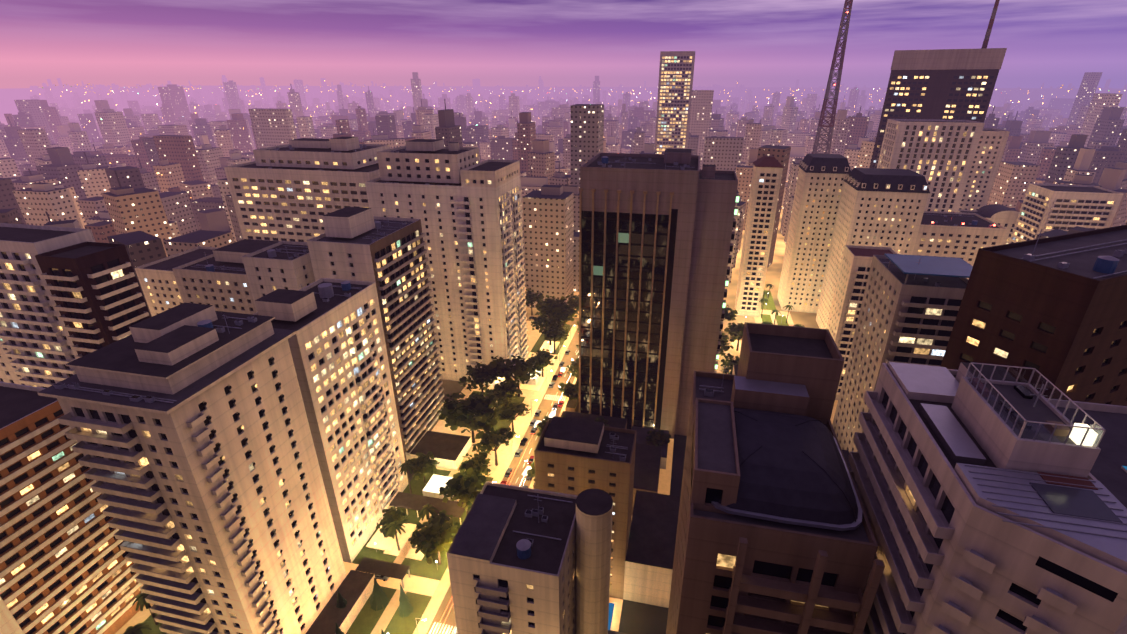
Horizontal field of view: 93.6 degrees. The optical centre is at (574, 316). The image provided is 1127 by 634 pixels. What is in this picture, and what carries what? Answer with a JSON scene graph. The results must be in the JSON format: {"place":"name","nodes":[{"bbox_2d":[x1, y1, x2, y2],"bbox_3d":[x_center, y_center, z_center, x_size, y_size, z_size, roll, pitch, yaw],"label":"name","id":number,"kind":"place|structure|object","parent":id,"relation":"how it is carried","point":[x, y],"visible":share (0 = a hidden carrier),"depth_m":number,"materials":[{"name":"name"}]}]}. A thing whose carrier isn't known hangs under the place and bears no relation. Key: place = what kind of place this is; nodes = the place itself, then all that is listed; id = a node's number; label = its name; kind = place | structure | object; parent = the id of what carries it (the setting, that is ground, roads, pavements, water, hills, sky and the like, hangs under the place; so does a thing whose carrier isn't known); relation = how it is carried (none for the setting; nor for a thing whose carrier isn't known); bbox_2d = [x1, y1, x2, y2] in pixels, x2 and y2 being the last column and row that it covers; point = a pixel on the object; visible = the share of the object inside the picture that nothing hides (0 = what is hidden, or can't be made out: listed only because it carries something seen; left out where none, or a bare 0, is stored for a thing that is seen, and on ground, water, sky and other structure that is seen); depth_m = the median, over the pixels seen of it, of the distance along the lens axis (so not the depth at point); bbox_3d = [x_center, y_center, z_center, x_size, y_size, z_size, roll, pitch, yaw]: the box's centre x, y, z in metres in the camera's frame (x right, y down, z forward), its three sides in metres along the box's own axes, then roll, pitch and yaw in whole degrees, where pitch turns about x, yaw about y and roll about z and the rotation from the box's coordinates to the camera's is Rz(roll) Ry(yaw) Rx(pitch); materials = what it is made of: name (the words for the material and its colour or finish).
{"place":"outdoors","nodes":[
{"label":"outdoors","id":0,"kind":"place"},
{"bbox_2d":[0,382,144,633],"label":"tower","id":1,"kind":"structure","parent":0,"point":[65,565],"depth_m":115.94,"materials":[{"name":"brown concrete"}]},
{"bbox_2d":[135,239,314,315],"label":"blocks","id":2,"kind":"structure","parent":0,"point":[169,282],"depth_m":182.65,"materials":[{"name":"beige paint"}]},
{"bbox_2d":[115,290,851,633],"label":"streets and pavements","id":3,"kind":"object","parent":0,"point":[649,560],"visible":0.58,"depth_m":155.40,"materials":[{"name":"grey asphalt"}]},
{"bbox_2d":[123,284,803,633],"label":"street trees","id":4,"kind":"object","parent":3,"relation":"on","point":[434,536],"visible":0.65,"depth_m":190.24,"materials":[{"name":"green plant"}]},
{"bbox_2d":[375,316,578,580],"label":"parked cars","id":5,"kind":"object","parent":3,"relation":"on","point":[533,423],"visible":0.38,"depth_m":205.32,"materials":[{"name":"white metal"}]},
{"bbox_2d":[374,296,782,633],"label":"street lamps","id":6,"kind":"object","parent":3,"relation":"on","point":[423,619],"visible":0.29,"depth_m":192.36,"materials":[{"name":"grey metal"}]},
{"bbox_2d":[446,481,612,633],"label":"block","id":7,"kind":"structure","parent":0,"point":[547,586],"depth_m":91.60,"materials":[{"name":"beige paint"}]},
{"bbox_2d":[0,86,1120,633],"bbox_3d":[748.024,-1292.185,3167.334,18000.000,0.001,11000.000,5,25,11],"label":"ground","id":8,"kind":"structure","parent":0,"point":[640,618],"depth_m":318.12,"materials":[{"name":"grey concrete"}]},
{"bbox_2d":[0,223,150,387],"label":"building","id":9,"kind":"structure","parent":8,"relation":"on","point":[67,295],"depth_m":144.75,"materials":[{"name":"white paint"}]},
{"bbox_2d":[37,302,374,633],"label":"tower","id":10,"kind":"structure","parent":8,"relation":"on","point":[209,485],"depth_m":103.02,"materials":[{"name":"beige paint"}]},
{"bbox_2d":[224,137,389,241],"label":"block","id":11,"kind":"structure","parent":8,"relation":"on","point":[297,196],"depth_m":239.72,"materials":[{"name":"beige paint"}]},
{"bbox_2d":[253,278,407,562],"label":"tower","id":12,"kind":"structure","parent":8,"relation":"on","point":[337,346],"depth_m":143.74,"materials":[{"name":"grey concrete"}]},
{"bbox_2d":[307,207,471,469],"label":"tower","id":13,"kind":"structure","parent":8,"relation":"on","point":[393,266],"depth_m":178.90,"materials":[{"name":"beige paint"}]},
{"bbox_2d":[365,139,527,385],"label":"tower","id":14,"kind":"structure","parent":8,"relation":"on","point":[470,216],"depth_m":215.13,"materials":[{"name":"white paint"}]},
{"bbox_2d":[0,72,1126,316],"bbox_3d":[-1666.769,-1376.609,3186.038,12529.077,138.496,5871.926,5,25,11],"label":"city skyline","id":15,"kind":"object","parent":8,"relation":"on","point":[138,172],"visible":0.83,"depth_m":614.52,"materials":[{"name":"concrete"}]},
{"bbox_2d":[812,0,852,153],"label":"lattice mast","id":16,"kind":"object","parent":15,"relation":"on","point":[841,33],"visible":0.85,"depth_m":463.51,"materials":[{"name":"metal"}]},
{"bbox_2d":[579,148,739,438],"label":"tower","id":17,"kind":"structure","parent":8,"relation":"on","point":[655,248],"depth_m":180.32,"materials":[{"name":"concrete"}]},
{"bbox_2d":[655,51,694,153],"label":"tower","id":18,"kind":"structure","parent":8,"relation":"on","point":[676,75],"depth_m":543.61,"materials":[{"name":"grey concrete"}]},
{"bbox_2d":[735,155,783,316],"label":"tower","id":19,"kind":"structure","parent":8,"relation":"on","point":[764,194],"depth_m":287.23,"materials":[{"name":"beige paint"}]},
{"bbox_2d":[666,322,884,633],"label":"block","id":20,"kind":"structure","parent":8,"relation":"on","point":[774,534],"depth_m":57.09,"materials":[{"name":"beige paint"}]},
{"bbox_2d":[777,119,1009,328],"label":"mansard blocks","id":21,"kind":"structure","parent":8,"relation":"on","point":[923,165],"depth_m":289.71,"materials":[{"name":"beige paint"}]},
{"bbox_2d":[827,183,1122,452],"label":"blocks","id":22,"kind":"structure","parent":8,"relation":"on","point":[881,312],"depth_m":181.38,"materials":[{"name":"beige paint"}]},
{"bbox_2d":[848,362,1126,633],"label":"block","id":23,"kind":"structure","parent":8,"relation":"on","point":[991,504],"depth_m":44.83,"materials":[{"name":"beige paint"}]},
{"bbox_2d":[940,225,1126,405],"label":"block","id":24,"kind":"structure","parent":8,"relation":"on","point":[1064,330],"depth_m":83.61,"materials":[{"name":"brown concrete"}]},
{"bbox_2d":[0,0,1126,88],"label":"sky","id":25,"kind":"structure","parent":0,"point":[128,43],"materials":[{"name":"purple"}]},
{"bbox_2d":[534,416,636,598],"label":"block","id":26,"kind":"structure","parent":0,"point":[571,457],"depth_m":127.38,"materials":[{"name":"beige paint"}]},
{"bbox_2d":[53,135,1126,558],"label":"roof clutter","id":27,"kind":"object","parent":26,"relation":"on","point":[1107,265],"visible":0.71,"depth_m":93.40,"materials":[{"name":"metal"}]},
{"bbox_2d":[869,0,1006,167],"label":"tower","id":28,"kind":"structure","parent":0,"point":[949,84],"depth_m":361.75,"materials":[{"name":"grey concrete"}]},
{"bbox_2d":[1046,398,1126,507],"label":"block","id":29,"kind":"structure","parent":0,"point":[1108,471],"depth_m":65.20,"materials":[{"name":"beige paint"}]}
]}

